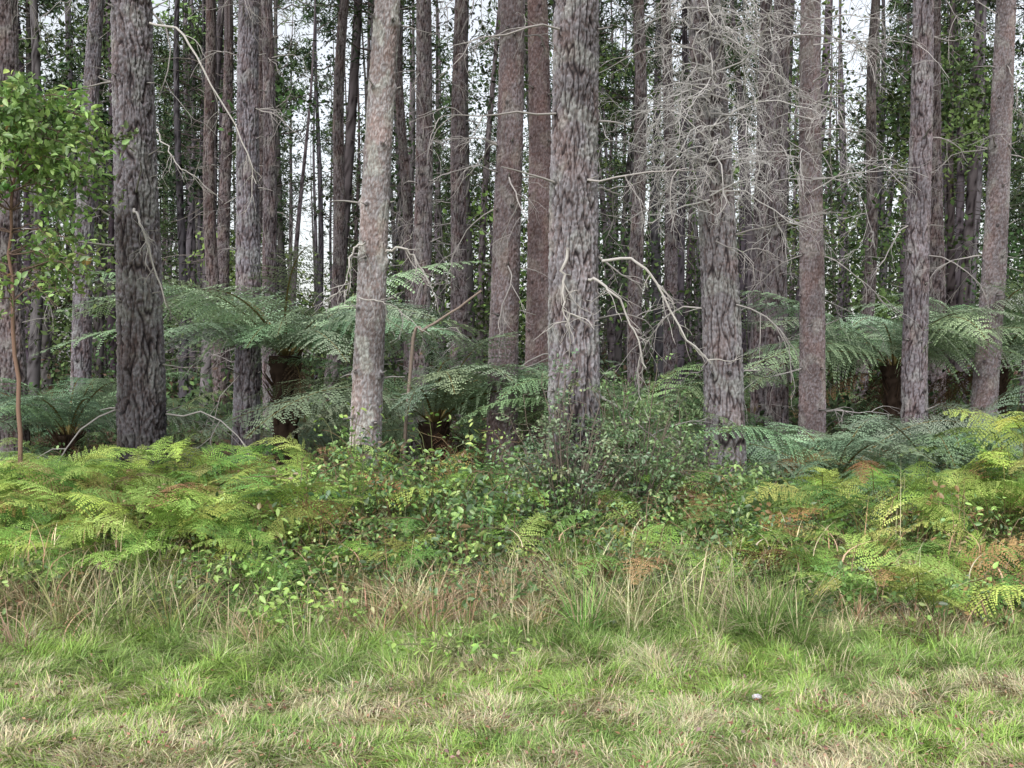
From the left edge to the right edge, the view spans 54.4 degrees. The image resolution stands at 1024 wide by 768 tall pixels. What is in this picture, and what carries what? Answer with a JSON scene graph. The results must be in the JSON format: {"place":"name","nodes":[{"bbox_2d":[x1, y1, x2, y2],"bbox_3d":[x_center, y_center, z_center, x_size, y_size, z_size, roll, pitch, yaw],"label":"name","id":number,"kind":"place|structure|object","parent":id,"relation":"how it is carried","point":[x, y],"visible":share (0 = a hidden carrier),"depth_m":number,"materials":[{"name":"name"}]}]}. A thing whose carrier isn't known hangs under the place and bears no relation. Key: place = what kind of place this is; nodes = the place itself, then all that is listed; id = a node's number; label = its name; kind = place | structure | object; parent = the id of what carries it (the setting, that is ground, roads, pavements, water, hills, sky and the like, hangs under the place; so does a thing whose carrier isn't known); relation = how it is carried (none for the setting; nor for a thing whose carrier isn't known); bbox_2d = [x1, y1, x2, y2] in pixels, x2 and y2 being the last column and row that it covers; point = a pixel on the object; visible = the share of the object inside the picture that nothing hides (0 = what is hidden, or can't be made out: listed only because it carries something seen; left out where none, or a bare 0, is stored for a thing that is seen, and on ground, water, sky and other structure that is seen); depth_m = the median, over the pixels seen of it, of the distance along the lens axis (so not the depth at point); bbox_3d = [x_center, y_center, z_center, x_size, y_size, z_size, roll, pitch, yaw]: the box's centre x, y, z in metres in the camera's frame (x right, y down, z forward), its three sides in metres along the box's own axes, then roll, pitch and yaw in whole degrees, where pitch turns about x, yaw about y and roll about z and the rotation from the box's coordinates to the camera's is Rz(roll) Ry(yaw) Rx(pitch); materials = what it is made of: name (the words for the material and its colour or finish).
{"place":"outdoors","nodes":[
{"label":"outdoors","id":0,"kind":"place"},
{"bbox_2d":[0,368,1023,767],"bbox_3d":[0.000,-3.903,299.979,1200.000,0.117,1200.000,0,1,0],"label":"ground","id":1,"kind":"structure","parent":0,"point":[394,716],"depth_m":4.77,"materials":[{"name":"green plant"}]},
{"bbox_2d":[0,0,111,467],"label":"pine tree","id":2,"kind":"object","parent":1,"relation":"on","point":[9,37],"visible":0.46,"depth_m":12.85,"materials":[{"name":"brown plant"}]},
{"bbox_2d":[23,0,112,451],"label":"pine tree","id":3,"kind":"object","parent":1,"relation":"on","point":[81,360],"visible":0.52,"depth_m":16.84,"materials":[{"name":"grey plant"}]},
{"bbox_2d":[0,69,138,535],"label":"broadleaf sapling","id":4,"kind":"object","parent":1,"relation":"on","point":[22,114],"visible":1,"depth_m":7.87,"materials":[{"name":"green plant"}]},
{"bbox_2d":[0,445,234,508],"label":"fern","id":5,"kind":"object","parent":1,"relation":"on","point":[193,446],"visible":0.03,"depth_m":12.29,"materials":[{"name":"green plant"}]},
{"bbox_2d":[0,359,238,465],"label":"tree fern","id":6,"kind":"object","parent":1,"relation":"on","point":[76,415],"visible":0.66,"depth_m":12.73,"materials":[{"name":"green plant"}]},
{"bbox_2d":[29,0,274,533],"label":"pine tree","id":7,"kind":"object","parent":1,"relation":"on","point":[141,410],"visible":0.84,"depth_m":9.31,"materials":[{"name":"grey plant"}]},
{"bbox_2d":[0,433,415,605],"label":"bracken fern","id":8,"kind":"object","parent":1,"relation":"on","point":[85,496],"visible":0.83,"depth_m":7.18,"materials":[{"name":"green plant"}]},
{"bbox_2d":[190,0,230,439],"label":"pine tree","id":9,"kind":"object","parent":1,"relation":"on","point":[210,244],"visible":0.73,"depth_m":21.83,"materials":[{"name":"brown plant"}]},
{"bbox_2d":[215,0,236,430],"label":"pine tree","id":10,"kind":"object","parent":1,"relation":"on","point":[223,232],"visible":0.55,"depth_m":23.81,"materials":[{"name":"brown plant"}]},
{"bbox_2d":[171,0,308,376],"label":"pine tree","id":11,"kind":"object","parent":1,"relation":"on","point":[260,93],"visible":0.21,"depth_m":19.84,"materials":[{"name":"brown plant"}]},
{"bbox_2d":[176,0,312,473],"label":"pine tree","id":12,"kind":"object","parent":1,"relation":"on","point":[248,246],"visible":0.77,"depth_m":13.83,"materials":[{"name":"grey plant"}]},
{"bbox_2d":[180,543,337,608],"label":"broadleaf herb","id":13,"kind":"object","parent":1,"relation":"on","point":[217,577],"visible":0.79,"depth_m":6.28,"materials":[{"name":"green plant"}]},
{"bbox_2d":[33,244,488,494],"bbox_3d":[-2.799,-0.020,12.139,5.646,2.996,5.440,0,1,0],"label":"tree fern","id":14,"kind":"object","parent":1,"relation":"on","point":[264,330],"visible":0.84,"depth_m":11.59,"materials":[{"name":"green plant"}]},
{"bbox_2d":[192,0,334,454],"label":"pine tree","id":15,"kind":"object","parent":1,"relation":"on","point":[269,221],"visible":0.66,"depth_m":17.84,"materials":[{"name":"brown plant"}]},
{"bbox_2d":[235,581,364,628],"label":"broadleaf herb","id":16,"kind":"object","parent":1,"relation":"on","point":[279,602],"visible":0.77,"depth_m":5.84,"materials":[{"name":"green plant"}]},
{"bbox_2d":[320,0,350,437],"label":"pine tree","id":17,"kind":"object","parent":1,"relation":"on","point":[339,252],"visible":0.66,"depth_m":21.82,"materials":[{"name":"brown plant"}]},
{"bbox_2d":[260,412,423,463],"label":"thicket","id":18,"kind":"object","parent":1,"relation":"on","point":[327,440],"visible":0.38,"depth_m":15.13,"materials":[{"name":"green plant"}]},
{"bbox_2d":[312,402,384,539],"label":"broadleaf herb","id":19,"kind":"object","parent":1,"relation":"on","point":[346,416],"visible":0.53,"depth_m":8.16,"materials":[{"name":"green plant"}]},
{"bbox_2d":[314,453,420,572],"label":"broadleaf herb","id":20,"kind":"object","parent":1,"relation":"on","point":[359,464],"visible":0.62,"depth_m":7.43,"materials":[{"name":"green plant"}]},
{"bbox_2d":[304,0,467,542],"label":"pine tree","id":21,"kind":"object","parent":1,"relation":"on","point":[374,202],"visible":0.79,"depth_m":8.87,"materials":[{"name":"brown plant"}]},
{"bbox_2d":[197,419,599,616],"bbox_3d":[-0.830,0.906,7.456,2.962,1.203,2.801,0,1,0],"label":"bramble thicket","id":22,"kind":"object","parent":1,"relation":"on","point":[460,513],"visible":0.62,"depth_m":7.26,"materials":[{"name":"green plant"}]},
{"bbox_2d":[394,0,414,390],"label":"pine tree","id":23,"kind":"object","parent":1,"relation":"on","point":[401,125],"visible":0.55,"depth_m":22.83,"materials":[{"name":"brown plant"}]},
{"bbox_2d":[194,331,633,497],"bbox_3d":[-0.914,0.593,11.561,4.938,2.306,4.576,0,1,0],"label":"tree fern","id":24,"kind":"object","parent":1,"relation":"on","point":[457,398],"visible":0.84,"depth_m":10.97,"materials":[{"name":"green plant"}]},
{"bbox_2d":[387,0,478,459],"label":"pine tree","id":25,"kind":"object","parent":1,"relation":"on","point":[423,217],"visible":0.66,"depth_m":16.82,"materials":[{"name":"grey plant"}]},
{"bbox_2d":[388,446,477,565],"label":"broadleaf herb","id":26,"kind":"object","parent":1,"relation":"on","point":[428,481],"visible":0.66,"depth_m":7.57,"materials":[{"name":"green plant"}]},
{"bbox_2d":[402,412,473,499],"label":"broadleaf herb","id":27,"kind":"object","parent":1,"relation":"on","point":[436,414],"visible":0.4,"depth_m":8.40,"materials":[{"name":"green plant"}]},
{"bbox_2d":[402,290,481,478],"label":"fallen branch","id":28,"kind":"object","parent":1,"relation":"on","point":[412,355],"visible":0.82,"depth_m":11.04,"materials":[{"name":"grey wood"}]},
{"bbox_2d":[382,621,536,667],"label":"broadleaf herb","id":29,"kind":"object","parent":1,"relation":"on","point":[472,651],"visible":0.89,"depth_m":5.41,"materials":[{"name":"green plant"}]},
{"bbox_2d":[389,0,550,445],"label":"pine tree","id":30,"kind":"object","parent":1,"relation":"on","point":[459,296],"visible":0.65,"depth_m":19.81,"materials":[{"name":"brown plant"}]},
{"bbox_2d":[384,0,612,506],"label":"pine tree","id":31,"kind":"object","parent":1,"relation":"on","point":[507,209],"visible":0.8,"depth_m":10.84,"materials":[{"name":"grey plant"}]},
{"bbox_2d":[0,434,1020,540],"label":"bracken fern","id":32,"kind":"object","parent":1,"relation":"on","point":[747,466],"visible":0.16,"depth_m":9.95,"materials":[{"name":"green plant"}]},
{"bbox_2d":[0,427,1020,543],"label":"scrub","id":33,"kind":"object","parent":1,"relation":"on","point":[485,460],"visible":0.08,"depth_m":10.59,"materials":[{"name":"green plant"}]},
{"bbox_2d":[0,503,1022,645],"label":"dead grass","id":34,"kind":"structure","parent":1,"relation":"on","point":[842,559],"depth_m":6.35,"materials":[{"name":"green plant"}]},
{"bbox_2d":[0,455,1023,648],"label":"scrub","id":35,"kind":"object","parent":1,"relation":"on","point":[755,522],"visible":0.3,"depth_m":6.64,"materials":[{"name":"green plant"}]},
{"bbox_2d":[0,447,1023,698],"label":"long grass","id":36,"kind":"structure","parent":1,"relation":"on","point":[766,611],"depth_m":5.95,"materials":[{"name":"green plant"}]},
{"bbox_2d":[9,376,1019,474],"bbox_3d":[-0.010,0.570,20.206,33.151,1.589,17.790,0,1,0],"label":"fern understory","id":37,"kind":"object","parent":1,"relation":"on","point":[191,408],"visible":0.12,"depth_m":15.90,"materials":[{"name":"green plant"}]},
{"bbox_2d":[18,0,1023,462],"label":"understory foliage","id":38,"kind":"object","parent":1,"relation":"on","point":[968,126],"visible":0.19,"depth_m":27.13,"materials":[{"name":"green plant"}]},
{"bbox_2d":[18,0,1023,432],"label":"distant pine forest","id":39,"kind":"object","parent":1,"relation":"on","point":[186,240],"visible":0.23,"depth_m":33.77,"materials":[{"name":"green plant"}]},
{"bbox_2d":[520,0,551,472],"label":"pine tree","id":40,"kind":"object","parent":1,"relation":"on","point":[539,152],"visible":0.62,"depth_m":12.24,"materials":[{"name":"brown plant"}]},
{"bbox_2d":[271,465,835,602],"bbox_3d":[0.225,1.083,7.694,4.320,0.800,3.480,0,1,0],"label":"bracken fern","id":41,"kind":"object","parent":1,"relation":"on","point":[637,560],"visible":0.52,"depth_m":7.08,"materials":[{"name":"green plant"}]},
{"bbox_2d":[486,348,651,566],"bbox_3d":[0.437,0.591,7.666,1.278,1.750,1.258,0,1,0],"label":"evergreen shrub","id":42,"kind":"object","parent":1,"relation":"on","point":[581,476],"visible":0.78,"depth_m":7.62,"materials":[{"name":"green plant"}]},
{"bbox_2d":[410,0,745,559],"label":"pine tree","id":43,"kind":"object","parent":1,"relation":"on","point":[573,268],"visible":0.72,"depth_m":8.11,"materials":[{"name":"grey plant"}]},
{"bbox_2d":[450,364,789,483],"bbox_3d":[1.026,0.697,10.418,3.302,1.829,3.525,1,1,42],"label":"tree fern","id":44,"kind":"object","parent":1,"relation":"on","point":[668,395],"visible":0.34,"depth_m":10.16,"materials":[{"name":"green plant"}]},
{"bbox_2d":[611,0,650,403],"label":"pine tree","id":45,"kind":"object","parent":1,"relation":"on","point":[636,248],"visible":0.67,"depth_m":19.84,"materials":[{"name":"brown plant"}]},
{"bbox_2d":[569,353,711,561],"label":"evergreen shrub","id":46,"kind":"object","parent":1,"relation":"on","point":[623,420],"visible":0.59,"depth_m":7.92,"materials":[{"name":"green plant"}]},
{"bbox_2d":[655,0,684,435],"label":"pine tree","id":47,"kind":"object","parent":1,"relation":"on","point":[670,262],"visible":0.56,"depth_m":21.84,"materials":[{"name":"brown plant"}]},
{"bbox_2d":[501,445,855,605],"bbox_3d":[1.158,0.987,7.484,2.484,0.987,3.198,0,1,0],"label":"bramble thicket","id":48,"kind":"object","parent":1,"relation":"on","point":[737,487],"visible":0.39,"depth_m":7.30,"materials":[{"name":"green plant"}]},
{"bbox_2d":[620,388,742,544],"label":"evergreen shrub","id":49,"kind":"object","parent":1,"relation":"on","point":[707,460],"visible":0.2,"depth_m":8.81,"materials":[{"name":"green plant"}]},
{"bbox_2d":[599,0,852,501],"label":"pine tree","id":50,"kind":"object","parent":1,"relation":"on","point":[723,386],"visible":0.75,"depth_m":9.82,"materials":[{"name":"grey plant"}]},
{"bbox_2d":[597,0,867,278],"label":"dead pine branch","id":51,"kind":"object","parent":50,"relation":"attached to","point":[687,83],"visible":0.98,"depth_m":9.55,"materials":[{"name":"grey wood"}]},
{"bbox_2d":[646,416,839,480],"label":"tree fern","id":52,"kind":"object","parent":1,"relation":"on","point":[778,444],"visible":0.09,"depth_m":12.54,"materials":[{"name":"green plant"}]},
{"bbox_2d":[734,0,772,454],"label":"pine tree","id":53,"kind":"object","parent":1,"relation":"on","point":[757,397],"visible":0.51,"depth_m":16.86,"materials":[{"name":"brown plant"}]},
{"bbox_2d":[752,694,761,698],"bbox_3d":[1.150,1.470,4.679,0.047,0.029,0.038,0,1,0],"label":"pale pebble","id":54,"kind":"object","parent":1,"relation":"on","point":[757,696],"visible":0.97,"depth_m":4.67,"materials":[{"name":"white stone"}]},
{"bbox_2d":[699,0,848,455],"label":"pine tree","id":55,"kind":"object","parent":1,"relation":"on","point":[772,336],"visible":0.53,"depth_m":15.05,"materials":[{"name":"grey plant"}]},
{"bbox_2d":[730,0,923,486],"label":"pine tree","id":56,"kind":"object","parent":1,"relation":"on","point":[812,409],"visible":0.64,"depth_m":12.85,"materials":[{"name":"brown plant"}]},
{"bbox_2d":[731,0,948,268],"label":"dead pine branch","id":57,"kind":"object","parent":56,"relation":"attached to","point":[863,48],"visible":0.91,"depth_m":12.47,"materials":[{"name":"grey wood"}]},
{"bbox_2d":[649,412,1016,503],"bbox_3d":[3.395,0.880,10.558,3.975,1.061,4.072,0,1,0],"label":"tree fern","id":58,"kind":"object","parent":1,"relation":"on","point":[852,454],"visible":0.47,"depth_m":10.22,"materials":[{"name":"green plant"}]},
{"bbox_2d":[689,446,1023,624],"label":"bracken fern","id":59,"kind":"object","parent":1,"relation":"on","point":[930,563],"visible":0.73,"depth_m":7.07,"materials":[{"name":"green plant"}]},
{"bbox_2d":[849,0,881,431],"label":"pine tree","id":60,"kind":"object","parent":1,"relation":"on","point":[871,117],"visible":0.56,"depth_m":21.84,"materials":[{"name":"brown plant"}]},
{"bbox_2d":[740,290,1023,439],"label":"tree fern","id":61,"kind":"object","parent":1,"relation":"on","point":[891,382],"visible":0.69,"depth_m":14.27,"materials":[{"name":"green plant"}]},
{"bbox_2d":[770,385,1023,506],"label":"tree fern","id":62,"kind":"object","parent":1,"relation":"on","point":[928,437],"visible":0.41,"depth_m":10.59,"materials":[{"name":"green plant"}]},
{"bbox_2d":[828,401,1023,500],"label":"tree fern","id":63,"kind":"object","parent":1,"relation":"on","point":[942,429],"visible":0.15,"depth_m":12.62,"materials":[{"name":"green plant"}]},
{"bbox_2d":[838,278,1023,423],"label":"tree fern","id":64,"kind":"object","parent":1,"relation":"on","point":[1003,381],"visible":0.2,"depth_m":15.07,"materials":[{"name":"green plant"}]},
{"bbox_2d":[860,0,1014,490],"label":"pine tree","id":65,"kind":"object","parent":1,"relation":"on","point":[914,372],"visible":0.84,"depth_m":12.85,"materials":[{"name":"grey plant"}]},
{"bbox_2d":[928,0,956,421],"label":"pine tree","id":66,"kind":"object","parent":1,"relation":"on","point":[937,244],"visible":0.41,"depth_m":20.32,"materials":[{"name":"brown plant"}]},
{"bbox_2d":[906,0,1023,476],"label":"pine tree","id":67,"kind":"object","parent":1,"relation":"on","point":[985,382],"visible":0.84,"depth_m":13.84,"materials":[{"name":"brown plant"}]},
{"bbox_2d":[932,408,1023,563],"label":"bracken fern","id":68,"kind":"object","parent":1,"relation":"on","point":[1008,426],"visible":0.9,"depth_m":7.85,"materials":[{"name":"green plant"}]},
{"bbox_2d":[1008,76,1023,421],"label":"pine tree","id":69,"kind":"object","parent":1,"relation":"on","point":[1021,392],"visible":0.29,"depth_m":18.00,"materials":[{"name":"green plant"}]},
{"bbox_2d":[18,0,1023,367],"label":"sky","id":70,"kind":"structure","parent":0,"point":[853,22],"materials":[{"name":"white"}]}
]}

